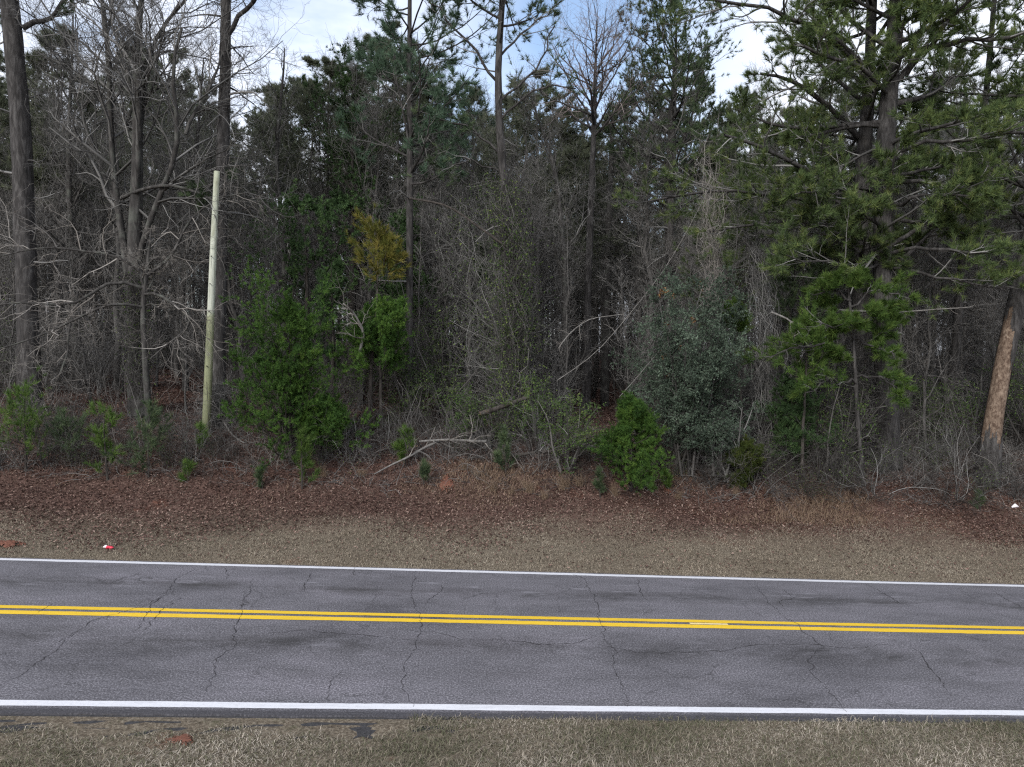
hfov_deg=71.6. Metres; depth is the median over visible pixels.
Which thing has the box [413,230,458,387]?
bare sapling
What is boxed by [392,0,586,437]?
pine tree
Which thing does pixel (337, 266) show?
cedar tree
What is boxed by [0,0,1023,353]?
sky
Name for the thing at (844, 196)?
background pine
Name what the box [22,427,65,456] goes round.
bare bush
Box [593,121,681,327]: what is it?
background pine
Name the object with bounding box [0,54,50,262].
background bare tree
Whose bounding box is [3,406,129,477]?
bare bush
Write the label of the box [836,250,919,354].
background bare tree
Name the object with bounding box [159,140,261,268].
background pine
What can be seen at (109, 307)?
bare sapling
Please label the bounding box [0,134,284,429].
crooked tree
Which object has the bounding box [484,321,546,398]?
understory bush
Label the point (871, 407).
shrub
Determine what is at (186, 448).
bare bush
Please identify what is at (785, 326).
bare sapling
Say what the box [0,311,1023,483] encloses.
undergrowth
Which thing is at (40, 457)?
bare bush
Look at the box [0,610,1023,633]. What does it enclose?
road center line
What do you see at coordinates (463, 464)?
broomsedge clump
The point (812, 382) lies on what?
understory bush
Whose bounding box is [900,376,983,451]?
broadleaf shrub
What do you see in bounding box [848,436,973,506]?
bare bush
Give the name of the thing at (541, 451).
bare bush
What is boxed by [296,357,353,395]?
understory bush
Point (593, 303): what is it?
background pine
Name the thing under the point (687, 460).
bare bush
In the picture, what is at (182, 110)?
background pine
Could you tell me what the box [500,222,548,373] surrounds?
bare sapling
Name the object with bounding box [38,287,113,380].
understory bush
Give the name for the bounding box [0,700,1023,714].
road edge line
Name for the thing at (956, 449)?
bare bush
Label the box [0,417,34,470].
bare bush
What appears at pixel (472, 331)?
bare sapling
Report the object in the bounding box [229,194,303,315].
background bare tree
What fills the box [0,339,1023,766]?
ground
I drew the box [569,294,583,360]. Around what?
bare sapling
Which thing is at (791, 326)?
bare sapling
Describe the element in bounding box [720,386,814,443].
bare bush
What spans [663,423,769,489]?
bare bush
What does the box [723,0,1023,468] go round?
pine tree
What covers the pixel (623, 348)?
understory bush
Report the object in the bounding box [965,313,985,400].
bare sapling
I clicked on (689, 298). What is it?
bare sapling
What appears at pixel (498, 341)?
bare sapling
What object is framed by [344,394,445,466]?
bare bush
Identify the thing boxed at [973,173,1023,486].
leaning snag
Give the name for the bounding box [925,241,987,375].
background bare tree
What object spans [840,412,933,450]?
bare bush
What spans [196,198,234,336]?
bare sapling
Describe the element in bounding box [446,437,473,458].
bare bush
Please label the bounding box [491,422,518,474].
young pine
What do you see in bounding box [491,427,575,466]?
bare bush
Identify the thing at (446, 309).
bare sapling
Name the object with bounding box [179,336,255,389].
understory bush
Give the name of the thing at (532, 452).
fallen branch
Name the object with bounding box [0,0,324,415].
oak tree
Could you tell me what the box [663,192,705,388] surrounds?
bare sapling
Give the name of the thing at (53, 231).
background bare tree
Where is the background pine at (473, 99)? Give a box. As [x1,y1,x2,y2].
[449,84,514,359]
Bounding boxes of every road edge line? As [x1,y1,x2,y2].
[0,558,1023,586]
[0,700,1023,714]
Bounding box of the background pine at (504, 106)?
[431,92,571,307]
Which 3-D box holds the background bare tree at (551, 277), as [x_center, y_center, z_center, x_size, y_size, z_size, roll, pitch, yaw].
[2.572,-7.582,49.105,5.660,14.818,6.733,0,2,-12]
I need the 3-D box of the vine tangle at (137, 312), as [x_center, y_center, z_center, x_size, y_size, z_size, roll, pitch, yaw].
[-13.499,-1.567,25.658,2.270,5.796,2.192,0,2,0]
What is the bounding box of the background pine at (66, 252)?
[38,147,106,306]
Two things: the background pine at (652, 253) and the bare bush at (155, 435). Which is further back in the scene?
the background pine at (652, 253)
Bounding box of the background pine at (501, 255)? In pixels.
[474,152,541,338]
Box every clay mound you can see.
[0,540,25,547]
[166,733,192,745]
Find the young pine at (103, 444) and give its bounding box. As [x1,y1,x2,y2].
[80,399,125,479]
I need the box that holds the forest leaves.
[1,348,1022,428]
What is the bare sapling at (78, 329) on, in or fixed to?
on the ground at (110, 725)
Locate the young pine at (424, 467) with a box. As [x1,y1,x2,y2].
[417,458,432,485]
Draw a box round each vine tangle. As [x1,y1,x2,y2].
[103,263,165,420]
[391,159,567,426]
[469,163,556,431]
[683,137,736,317]
[726,231,791,467]
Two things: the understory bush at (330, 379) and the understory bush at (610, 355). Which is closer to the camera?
the understory bush at (330, 379)
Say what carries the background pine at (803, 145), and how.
on the ground at (110, 725)
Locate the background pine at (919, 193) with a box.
[894,111,942,342]
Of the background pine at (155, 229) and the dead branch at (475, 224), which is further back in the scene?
the background pine at (155, 229)
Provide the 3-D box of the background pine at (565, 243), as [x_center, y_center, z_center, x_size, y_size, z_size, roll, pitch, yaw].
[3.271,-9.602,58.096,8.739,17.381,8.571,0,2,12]
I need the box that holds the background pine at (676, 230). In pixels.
[651,110,733,333]
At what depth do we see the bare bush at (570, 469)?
23.49 m
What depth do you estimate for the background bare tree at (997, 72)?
32.33 m
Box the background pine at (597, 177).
[555,107,627,331]
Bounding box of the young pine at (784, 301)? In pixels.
[750,240,842,408]
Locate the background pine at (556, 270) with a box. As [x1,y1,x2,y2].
[541,151,575,360]
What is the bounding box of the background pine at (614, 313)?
[598,230,635,365]
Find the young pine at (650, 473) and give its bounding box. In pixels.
[639,467,655,490]
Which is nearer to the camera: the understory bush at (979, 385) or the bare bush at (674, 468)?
the bare bush at (674, 468)
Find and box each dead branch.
[329,273,373,350]
[409,197,505,260]
[552,314,622,357]
[771,311,807,355]
[899,305,971,313]
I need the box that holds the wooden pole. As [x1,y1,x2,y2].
[202,171,219,431]
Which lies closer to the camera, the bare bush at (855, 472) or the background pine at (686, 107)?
the bare bush at (855, 472)
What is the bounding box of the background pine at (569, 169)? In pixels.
[457,63,638,395]
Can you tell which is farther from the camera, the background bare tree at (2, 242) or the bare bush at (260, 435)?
the background bare tree at (2, 242)
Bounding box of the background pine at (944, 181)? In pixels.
[902,106,1021,365]
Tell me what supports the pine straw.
on the ground at (110, 725)
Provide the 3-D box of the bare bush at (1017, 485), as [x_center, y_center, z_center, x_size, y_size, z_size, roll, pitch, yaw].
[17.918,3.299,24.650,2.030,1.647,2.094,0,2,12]
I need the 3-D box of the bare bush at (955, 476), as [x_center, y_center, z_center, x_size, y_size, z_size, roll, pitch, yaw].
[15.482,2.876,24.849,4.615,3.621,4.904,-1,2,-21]
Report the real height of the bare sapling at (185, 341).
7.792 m
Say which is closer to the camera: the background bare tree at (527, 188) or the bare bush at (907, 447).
the bare bush at (907, 447)
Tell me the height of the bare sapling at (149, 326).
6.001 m
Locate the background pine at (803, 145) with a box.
[708,105,874,375]
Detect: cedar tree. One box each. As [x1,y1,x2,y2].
[216,255,363,469]
[227,179,378,392]
[275,382,380,457]
[307,255,357,398]
[324,293,415,438]
[367,193,453,366]
[587,390,675,494]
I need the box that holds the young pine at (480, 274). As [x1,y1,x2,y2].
[465,237,496,419]
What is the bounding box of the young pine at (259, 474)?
[252,463,268,488]
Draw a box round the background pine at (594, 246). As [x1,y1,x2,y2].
[550,151,649,344]
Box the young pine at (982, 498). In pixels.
[969,488,988,511]
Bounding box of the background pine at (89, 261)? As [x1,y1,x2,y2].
[41,135,127,330]
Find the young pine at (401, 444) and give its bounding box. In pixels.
[389,423,416,465]
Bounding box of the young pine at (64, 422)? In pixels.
[41,405,88,461]
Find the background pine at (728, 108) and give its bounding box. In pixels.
[691,102,805,402]
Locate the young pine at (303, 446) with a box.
[291,424,320,488]
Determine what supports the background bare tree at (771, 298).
on the ground at (110, 725)
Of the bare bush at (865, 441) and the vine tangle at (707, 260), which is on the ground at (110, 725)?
the bare bush at (865, 441)
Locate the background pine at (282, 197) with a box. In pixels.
[247,140,322,293]
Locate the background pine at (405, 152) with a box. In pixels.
[365,128,454,367]
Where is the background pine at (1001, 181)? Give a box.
[943,86,1023,406]
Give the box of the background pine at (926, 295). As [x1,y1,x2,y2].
[830,156,962,361]
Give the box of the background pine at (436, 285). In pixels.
[402,180,471,372]
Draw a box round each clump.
[319,459,328,476]
[356,466,367,476]
[436,475,454,490]
[458,457,469,469]
[471,466,484,476]
[514,473,538,492]
[539,487,549,499]
[552,467,575,489]
[569,471,586,486]
[608,482,619,496]
[672,489,683,498]
[729,484,741,495]
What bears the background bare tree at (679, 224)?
on the ground at (110, 725)
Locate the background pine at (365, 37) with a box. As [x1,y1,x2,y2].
[340,32,446,381]
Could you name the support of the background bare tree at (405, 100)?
on the ground at (110, 725)
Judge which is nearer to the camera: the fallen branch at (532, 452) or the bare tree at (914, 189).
the fallen branch at (532, 452)
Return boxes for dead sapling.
[557,179,724,380]
[619,302,702,396]
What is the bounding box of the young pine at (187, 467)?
[175,458,196,481]
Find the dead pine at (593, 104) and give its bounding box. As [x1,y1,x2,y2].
[512,0,669,414]
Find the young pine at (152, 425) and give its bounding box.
[97,397,177,478]
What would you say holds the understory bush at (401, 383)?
on the ground at (110, 725)
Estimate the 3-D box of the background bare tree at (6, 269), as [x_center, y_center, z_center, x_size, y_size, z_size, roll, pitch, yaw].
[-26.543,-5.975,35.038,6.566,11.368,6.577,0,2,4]
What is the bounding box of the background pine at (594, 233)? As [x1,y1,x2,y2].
[580,148,654,381]
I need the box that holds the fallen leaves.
[0,388,1023,579]
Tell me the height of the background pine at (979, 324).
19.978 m
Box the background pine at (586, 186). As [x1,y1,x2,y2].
[482,106,630,386]
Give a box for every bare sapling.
[0,137,15,365]
[0,231,15,373]
[0,246,14,336]
[0,248,44,399]
[35,217,54,365]
[42,188,82,326]
[42,200,116,401]
[80,283,107,351]
[81,153,161,391]
[89,258,112,351]
[93,205,146,373]
[98,255,121,338]
[105,251,124,356]
[112,246,166,363]
[129,145,187,386]
[143,267,164,364]
[153,212,205,412]
[155,215,206,391]
[165,223,202,325]
[183,245,205,353]
[187,229,207,369]
[188,241,233,358]
[192,231,228,338]
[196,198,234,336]
[197,248,227,322]
[201,244,245,339]
[226,170,264,390]
[229,119,300,398]
[230,250,259,343]
[234,219,281,381]
[235,190,301,401]
[275,181,337,357]
[327,233,346,360]
[328,197,405,378]
[338,265,358,380]
[379,173,451,410]
[402,229,466,415]
[413,166,487,421]
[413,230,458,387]
[416,223,475,407]
[422,214,459,388]
[443,221,466,386]
[464,269,489,386]
[476,283,533,403]
[486,197,555,343]
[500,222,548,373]
[527,239,559,373]
[530,217,578,411]
[531,248,575,391]
[538,179,603,426]
[553,264,591,353]
[568,285,582,403]
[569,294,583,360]
[593,229,636,388]
[597,257,669,442]
[610,265,658,382]
[622,204,673,410]
[623,303,662,410]
[628,269,662,380]
[638,189,719,371]
[655,238,703,374]
[657,270,703,451]
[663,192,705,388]
[675,246,713,388]
[702,181,764,446]
[731,244,771,382]
[751,165,820,433]
[760,289,792,403]
[768,276,784,376]
[771,239,826,368]
[773,265,811,396]
[778,290,805,366]
[816,315,874,444]
[825,263,850,383]
[871,184,944,410]
[894,237,941,416]
[895,247,927,421]
[896,291,919,373]
[898,128,995,451]
[906,279,951,380]
[918,261,965,416]
[919,238,990,415]
[922,270,980,389]
[926,289,985,431]
[938,290,1007,447]
[961,264,1017,410]
[962,294,990,393]
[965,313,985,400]
[968,254,1023,443]
[972,302,1005,367]
[978,327,991,396]
[983,320,1023,413]
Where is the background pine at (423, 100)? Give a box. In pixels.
[310,19,483,395]
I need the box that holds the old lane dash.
[690,623,727,624]
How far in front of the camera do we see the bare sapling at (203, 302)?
32.66 m
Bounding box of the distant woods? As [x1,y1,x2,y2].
[6,192,1017,374]
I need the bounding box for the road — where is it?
[0,557,1023,722]
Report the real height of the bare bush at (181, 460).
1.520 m
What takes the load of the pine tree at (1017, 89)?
on the ground at (110, 725)
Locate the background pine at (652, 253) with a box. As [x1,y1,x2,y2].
[629,231,663,336]
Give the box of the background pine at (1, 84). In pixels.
[0,76,49,201]
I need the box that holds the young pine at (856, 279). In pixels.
[736,262,922,485]
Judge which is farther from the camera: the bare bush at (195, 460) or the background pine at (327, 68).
the background pine at (327, 68)
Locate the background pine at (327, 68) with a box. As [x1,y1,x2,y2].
[233,54,434,380]
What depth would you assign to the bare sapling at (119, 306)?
40.29 m
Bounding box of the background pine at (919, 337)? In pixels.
[895,91,965,394]
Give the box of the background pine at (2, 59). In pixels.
[0,48,83,227]
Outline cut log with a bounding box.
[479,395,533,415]
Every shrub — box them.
[368,256,529,429]
[377,349,450,426]
[435,375,525,450]
[488,361,582,449]
[519,393,606,475]
[608,265,755,475]
[671,396,772,481]
[717,433,765,491]
[752,368,843,474]
[787,359,924,474]
[816,334,919,464]
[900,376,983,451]
[967,341,1023,449]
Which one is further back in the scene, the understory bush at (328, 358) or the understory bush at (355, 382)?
the understory bush at (328, 358)
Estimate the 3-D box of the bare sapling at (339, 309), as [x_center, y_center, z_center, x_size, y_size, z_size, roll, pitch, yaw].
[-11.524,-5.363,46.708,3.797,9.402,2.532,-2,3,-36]
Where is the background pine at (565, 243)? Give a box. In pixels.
[521,175,596,367]
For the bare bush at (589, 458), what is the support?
on the ground at (110, 725)
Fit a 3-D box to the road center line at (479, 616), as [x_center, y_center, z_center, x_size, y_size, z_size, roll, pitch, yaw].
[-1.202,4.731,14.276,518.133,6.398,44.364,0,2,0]
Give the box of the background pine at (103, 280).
[88,209,109,333]
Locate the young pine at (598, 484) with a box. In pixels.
[590,463,607,497]
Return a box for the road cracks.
[1,568,1017,711]
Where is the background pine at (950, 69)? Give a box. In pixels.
[907,36,1012,327]
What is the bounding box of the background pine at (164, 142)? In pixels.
[101,47,247,369]
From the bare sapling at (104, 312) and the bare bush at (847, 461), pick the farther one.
the bare sapling at (104, 312)
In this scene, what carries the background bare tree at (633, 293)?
on the ground at (110, 725)
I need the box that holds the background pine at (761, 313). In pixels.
[738,191,799,370]
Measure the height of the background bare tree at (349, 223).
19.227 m
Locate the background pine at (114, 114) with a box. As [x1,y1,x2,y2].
[84,43,167,297]
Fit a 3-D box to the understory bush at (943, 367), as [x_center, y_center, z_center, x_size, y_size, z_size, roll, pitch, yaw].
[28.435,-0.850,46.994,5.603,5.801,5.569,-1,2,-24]
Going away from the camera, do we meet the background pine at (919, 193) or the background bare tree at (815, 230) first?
the background bare tree at (815, 230)
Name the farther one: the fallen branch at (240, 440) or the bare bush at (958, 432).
the bare bush at (958, 432)
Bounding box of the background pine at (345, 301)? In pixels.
[334,249,364,343]
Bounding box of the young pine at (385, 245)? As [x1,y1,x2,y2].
[343,201,412,433]
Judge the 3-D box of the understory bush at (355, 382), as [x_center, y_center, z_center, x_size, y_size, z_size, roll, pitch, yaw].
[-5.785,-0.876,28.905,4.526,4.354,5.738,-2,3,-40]
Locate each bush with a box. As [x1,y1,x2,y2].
[0,255,49,363]
[0,260,94,394]
[0,281,119,393]
[0,396,45,440]
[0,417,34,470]
[0,427,23,462]
[1,390,88,432]
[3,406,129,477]
[3,429,72,468]
[6,278,65,347]
[9,283,158,386]
[17,414,75,468]
[19,392,81,448]
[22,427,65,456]
[28,408,91,444]
[30,406,76,449]
[34,426,89,467]
[35,421,114,455]
[38,277,155,400]
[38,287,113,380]
[39,396,130,460]
[41,326,107,375]
[44,300,109,345]
[46,300,110,368]
[50,426,141,474]
[65,448,95,468]
[79,300,114,361]
[84,398,134,433]
[88,415,157,456]
[95,309,194,385]
[95,416,176,455]
[108,429,172,463]
[115,419,187,446]
[115,428,176,467]
[121,437,213,480]
[122,294,188,352]
[125,442,184,461]
[137,412,239,449]
[148,298,230,374]
[149,320,180,368]
[150,306,204,356]
[153,403,190,434]
[153,431,188,471]
[155,414,246,473]
[157,305,246,380]
[157,413,190,447]
[161,425,214,447]
[164,282,244,365]
[164,414,227,461]
[171,428,288,479]
[175,366,254,431]
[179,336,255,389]
[187,412,229,434]
[188,270,280,383]
[199,428,232,462]
[206,429,275,472]
[206,429,281,451]
[222,404,284,444]
[222,441,256,462]
[226,300,276,376]
[227,259,347,378]
[229,441,292,472]
[231,278,301,357]
[251,427,344,463]
[260,432,293,459]
[261,444,296,466]
[295,415,360,473]
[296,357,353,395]
[301,377,365,411]
[311,334,346,375]
[314,269,422,402]
[314,394,415,465]
[314,444,333,465]
[321,317,419,411]
[337,305,429,396]
[339,394,399,429]
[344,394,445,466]
[344,426,398,457]
[349,401,390,423]
[350,441,385,464]
[351,396,379,434]
[357,401,423,460]
[357,426,408,459]
[360,290,457,407]
[364,388,418,428]
[370,428,400,457]
[373,407,401,433]
[377,410,440,439]
[383,404,442,441]
[400,413,472,461]
[401,391,452,426]
[407,443,423,458]
[408,412,494,467]
[411,418,495,479]
[414,321,495,389]
[416,266,505,391]
[422,347,498,426]
[429,404,502,437]
[440,415,520,459]
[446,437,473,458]
[447,338,568,417]
[448,321,578,428]
[461,449,488,462]
[474,317,537,364]
[474,412,528,448]
[477,287,639,437]
[479,408,537,451]
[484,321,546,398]
[487,412,589,475]
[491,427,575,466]
[495,399,548,441]
[502,450,553,473]
[530,440,611,477]
[532,328,578,383]
[532,403,596,447]
[534,311,616,405]
[537,451,619,490]
[539,437,624,470]
[546,283,637,397]
[554,313,598,379]
[571,322,614,398]
[573,424,600,457]
[574,313,630,382]
[594,298,662,381]
[614,333,656,387]
[629,265,744,401]
[655,437,733,483]
[657,452,687,478]
[658,453,748,496]
[659,333,792,421]
[662,380,748,426]
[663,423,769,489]
[680,322,817,432]
[684,437,800,495]
[689,436,833,522]
[690,400,791,491]
[695,461,727,482]
[696,430,817,498]
[705,343,771,440]
[707,450,778,483]
[717,417,783,475]
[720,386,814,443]
[721,428,805,492]
[725,390,768,442]
[731,317,789,395]
[731,429,825,469]
[742,359,795,425]
[749,336,850,404]
[753,428,810,477]
[756,445,860,507]
[763,430,810,471]
[764,445,836,499]
[765,412,887,483]
[774,447,885,491]
[789,420,863,486]
[792,434,872,496]
[795,412,912,462]
[797,430,953,510]
[798,458,930,514]
[807,440,875,477]
[808,426,825,463]
[809,371,851,431]
[824,282,980,444]
[824,454,871,488]
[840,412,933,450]
[844,422,927,478]
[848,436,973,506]
[849,397,962,472]
[863,420,945,468]
[864,431,935,478]
[893,450,982,490]
[894,455,1023,521]
[898,348,974,414]
[898,416,1023,505]
[900,395,969,441]
[900,418,962,464]
[901,434,936,476]
[902,409,980,452]
[903,407,977,460]
[904,412,980,455]
[904,420,1017,483]
[909,398,1023,478]
[911,395,1011,475]
[912,340,989,413]
[913,342,971,401]
[913,441,951,473]
[914,415,981,452]
[917,337,966,395]
[918,412,1011,448]
[920,430,1023,487]
[922,439,1023,490]
[935,438,1021,496]
[944,437,1022,480]
[956,314,1023,449]
[958,350,990,410]
[958,426,1023,462]
[959,416,1014,454]
[960,447,1023,481]
[965,402,1017,437]
[969,447,1023,483]
[971,363,1023,440]
[976,429,1023,463]
[984,465,1023,504]
[999,456,1023,501]
[1003,420,1020,447]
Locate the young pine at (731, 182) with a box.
[672,164,768,408]
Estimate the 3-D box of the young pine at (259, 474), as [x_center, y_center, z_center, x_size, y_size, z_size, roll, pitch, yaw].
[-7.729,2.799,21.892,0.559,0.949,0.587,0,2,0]
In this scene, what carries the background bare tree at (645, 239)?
on the ground at (110, 725)
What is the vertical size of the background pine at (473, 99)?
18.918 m
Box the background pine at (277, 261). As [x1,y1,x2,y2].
[247,176,318,326]
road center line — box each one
[0,605,1023,628]
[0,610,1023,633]
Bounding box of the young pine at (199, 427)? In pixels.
[193,419,211,451]
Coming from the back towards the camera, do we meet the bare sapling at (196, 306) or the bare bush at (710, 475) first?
the bare sapling at (196, 306)
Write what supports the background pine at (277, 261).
on the ground at (110, 725)
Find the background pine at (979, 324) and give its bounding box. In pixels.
[927,152,1022,390]
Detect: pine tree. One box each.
[0,0,89,413]
[176,0,273,422]
[331,0,517,421]
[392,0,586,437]
[578,0,775,406]
[612,0,961,457]
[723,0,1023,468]
[900,0,1023,424]
[916,0,1023,336]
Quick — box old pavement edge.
[0,714,460,738]
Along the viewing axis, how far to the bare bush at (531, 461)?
23.56 m
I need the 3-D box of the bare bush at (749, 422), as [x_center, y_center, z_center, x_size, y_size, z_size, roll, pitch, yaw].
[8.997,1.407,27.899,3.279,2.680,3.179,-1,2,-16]
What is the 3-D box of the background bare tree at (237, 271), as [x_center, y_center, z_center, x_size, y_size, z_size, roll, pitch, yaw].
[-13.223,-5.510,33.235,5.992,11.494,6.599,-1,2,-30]
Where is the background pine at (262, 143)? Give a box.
[238,94,321,314]
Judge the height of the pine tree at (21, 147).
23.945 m
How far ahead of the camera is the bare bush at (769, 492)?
23.32 m
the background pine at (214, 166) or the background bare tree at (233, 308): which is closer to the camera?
the background bare tree at (233, 308)
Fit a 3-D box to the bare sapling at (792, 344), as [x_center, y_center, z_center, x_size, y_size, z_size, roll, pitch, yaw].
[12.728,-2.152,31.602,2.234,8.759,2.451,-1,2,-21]
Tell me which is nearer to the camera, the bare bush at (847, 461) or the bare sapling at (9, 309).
the bare bush at (847, 461)
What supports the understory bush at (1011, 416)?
on the ground at (110, 725)
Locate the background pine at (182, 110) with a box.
[98,70,216,339]
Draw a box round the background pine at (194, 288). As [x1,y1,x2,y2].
[179,264,204,330]
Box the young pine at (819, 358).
[789,309,836,481]
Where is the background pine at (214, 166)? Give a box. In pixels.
[179,113,245,308]
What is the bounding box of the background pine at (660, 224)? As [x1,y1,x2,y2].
[611,175,674,358]
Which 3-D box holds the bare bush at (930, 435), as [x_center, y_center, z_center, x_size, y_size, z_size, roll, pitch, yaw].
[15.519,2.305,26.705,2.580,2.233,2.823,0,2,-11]
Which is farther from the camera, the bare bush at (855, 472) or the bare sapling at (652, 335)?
the bare sapling at (652, 335)
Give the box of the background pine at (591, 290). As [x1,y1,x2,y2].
[548,212,615,369]
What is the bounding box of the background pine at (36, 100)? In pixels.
[0,63,60,229]
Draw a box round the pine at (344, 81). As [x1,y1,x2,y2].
[295,36,405,402]
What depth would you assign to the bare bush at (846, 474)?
23.99 m
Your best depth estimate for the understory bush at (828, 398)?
30.80 m
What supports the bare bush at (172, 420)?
on the ground at (110, 725)
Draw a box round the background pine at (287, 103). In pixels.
[209,74,401,354]
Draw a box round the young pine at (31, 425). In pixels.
[0,364,58,471]
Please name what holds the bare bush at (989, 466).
on the ground at (110, 725)
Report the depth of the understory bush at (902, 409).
27.16 m
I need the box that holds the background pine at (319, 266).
[290,170,349,345]
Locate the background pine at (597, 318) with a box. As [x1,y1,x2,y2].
[574,282,618,361]
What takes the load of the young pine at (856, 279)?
on the ground at (110, 725)
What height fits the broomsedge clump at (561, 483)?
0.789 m
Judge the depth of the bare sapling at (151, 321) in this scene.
43.09 m
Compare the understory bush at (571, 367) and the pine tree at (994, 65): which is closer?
the pine tree at (994, 65)
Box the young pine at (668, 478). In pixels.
[658,466,673,488]
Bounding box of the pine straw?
[579,462,1023,546]
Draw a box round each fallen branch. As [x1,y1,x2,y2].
[224,422,259,447]
[419,413,499,461]
[512,428,598,463]
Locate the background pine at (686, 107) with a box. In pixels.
[634,52,742,332]
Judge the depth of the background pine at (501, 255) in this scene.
51.05 m
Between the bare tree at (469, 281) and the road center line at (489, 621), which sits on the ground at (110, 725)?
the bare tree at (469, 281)
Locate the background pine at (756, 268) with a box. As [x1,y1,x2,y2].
[698,170,816,393]
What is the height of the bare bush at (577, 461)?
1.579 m
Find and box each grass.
[0,464,1023,583]
[0,711,1023,766]
[53,447,893,526]
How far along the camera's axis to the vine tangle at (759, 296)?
25.61 m
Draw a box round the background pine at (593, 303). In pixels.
[559,212,635,361]
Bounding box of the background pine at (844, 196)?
[794,128,921,374]
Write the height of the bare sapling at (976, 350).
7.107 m
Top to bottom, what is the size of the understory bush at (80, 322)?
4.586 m
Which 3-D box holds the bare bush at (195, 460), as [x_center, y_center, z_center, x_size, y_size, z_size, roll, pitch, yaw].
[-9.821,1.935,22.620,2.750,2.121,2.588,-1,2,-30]
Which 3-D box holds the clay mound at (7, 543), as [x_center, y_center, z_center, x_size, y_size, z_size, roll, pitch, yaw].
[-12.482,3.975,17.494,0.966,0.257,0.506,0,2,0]
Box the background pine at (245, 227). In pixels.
[200,163,266,344]
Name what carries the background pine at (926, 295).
on the ground at (110, 725)
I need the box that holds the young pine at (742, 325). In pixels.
[721,296,754,437]
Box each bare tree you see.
[0,0,127,383]
[0,38,144,381]
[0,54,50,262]
[0,123,74,298]
[0,180,53,303]
[0,187,67,300]
[0,190,45,321]
[1,3,128,388]
[1,3,188,389]
[5,50,169,369]
[27,44,125,298]
[36,189,90,319]
[65,240,100,329]
[69,141,162,351]
[75,136,105,335]
[84,207,155,362]
[91,171,201,369]
[117,78,234,376]
[123,125,202,357]
[129,67,296,391]
[144,28,250,390]
[144,181,204,338]
[174,142,278,383]
[198,245,276,362]
[204,19,331,371]
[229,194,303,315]
[232,179,280,322]
[274,91,371,362]
[275,145,318,301]
[275,213,359,305]
[276,199,303,297]
[290,42,458,405]
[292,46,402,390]
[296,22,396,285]
[312,103,384,296]
[335,238,381,327]
[340,28,489,399]
[365,81,496,387]
[391,31,481,370]
[394,122,480,413]
[405,111,548,397]
[409,63,524,407]
[437,98,483,369]
[444,61,612,348]
[453,76,547,373]
[483,68,568,295]
[511,52,613,426]
[522,223,579,373]
[527,178,581,367]
[529,216,583,335]
[546,219,593,324]
[553,275,598,344]
[554,174,649,356]
[555,269,595,353]
[563,49,704,397]
[571,77,729,399]
[574,86,676,406]
[592,258,644,340]
[602,258,661,327]
[611,116,732,332]
[613,209,655,372]
[625,178,756,352]
[639,186,699,311]
[644,152,689,307]
[657,148,796,400]
[673,174,726,354]
[674,169,732,346]
[675,109,769,369]
[676,141,800,419]
[701,56,832,397]
[744,219,797,334]
[759,138,851,422]
[782,73,939,444]
[799,75,931,328]
[800,162,921,389]
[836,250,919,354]
[893,44,1023,423]
[894,88,976,431]
[896,170,973,394]
[909,92,1017,388]
[916,297,943,359]
[920,171,1001,340]
[922,50,1023,361]
[922,110,1023,364]
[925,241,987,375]
[956,137,1020,366]
[965,247,1022,356]
[966,192,1023,344]
[971,149,1023,372]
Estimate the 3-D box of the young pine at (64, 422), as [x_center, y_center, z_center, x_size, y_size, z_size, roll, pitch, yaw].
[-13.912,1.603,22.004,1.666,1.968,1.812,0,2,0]
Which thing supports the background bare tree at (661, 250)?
on the ground at (110, 725)
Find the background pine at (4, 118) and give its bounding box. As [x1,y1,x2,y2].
[0,21,109,378]
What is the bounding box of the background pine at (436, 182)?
[374,108,480,385]
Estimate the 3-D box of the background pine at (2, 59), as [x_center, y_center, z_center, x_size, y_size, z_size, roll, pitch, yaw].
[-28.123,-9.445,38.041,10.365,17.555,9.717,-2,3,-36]
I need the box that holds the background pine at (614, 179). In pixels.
[565,92,665,389]
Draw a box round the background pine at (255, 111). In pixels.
[242,85,313,301]
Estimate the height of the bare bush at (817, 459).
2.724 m
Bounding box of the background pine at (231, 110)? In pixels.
[168,86,252,253]
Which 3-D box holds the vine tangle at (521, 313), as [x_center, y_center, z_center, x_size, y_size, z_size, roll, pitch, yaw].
[0.105,-3.026,26.092,3.426,10.192,2.958,0,2,0]
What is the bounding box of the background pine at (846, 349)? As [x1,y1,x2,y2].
[803,204,916,384]
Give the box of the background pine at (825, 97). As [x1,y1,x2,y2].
[771,41,910,399]
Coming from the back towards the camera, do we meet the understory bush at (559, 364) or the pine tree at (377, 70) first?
the understory bush at (559, 364)
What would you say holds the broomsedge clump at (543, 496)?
on the ground at (110, 725)
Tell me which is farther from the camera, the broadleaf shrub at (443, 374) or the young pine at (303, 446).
the broadleaf shrub at (443, 374)
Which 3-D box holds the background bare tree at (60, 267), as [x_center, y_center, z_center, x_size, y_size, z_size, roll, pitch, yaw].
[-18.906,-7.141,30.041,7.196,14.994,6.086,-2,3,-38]
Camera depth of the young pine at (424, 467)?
22.55 m
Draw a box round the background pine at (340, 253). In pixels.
[318,171,370,318]
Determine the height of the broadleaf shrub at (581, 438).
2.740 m
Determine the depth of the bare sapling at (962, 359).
31.42 m
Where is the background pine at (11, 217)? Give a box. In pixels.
[0,129,63,343]
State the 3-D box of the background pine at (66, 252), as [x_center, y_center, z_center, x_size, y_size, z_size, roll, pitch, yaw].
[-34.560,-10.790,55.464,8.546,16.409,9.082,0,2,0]
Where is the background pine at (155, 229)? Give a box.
[124,160,208,332]
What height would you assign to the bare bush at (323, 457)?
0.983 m
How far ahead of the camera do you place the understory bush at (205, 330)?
38.18 m
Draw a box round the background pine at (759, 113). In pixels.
[678,86,785,363]

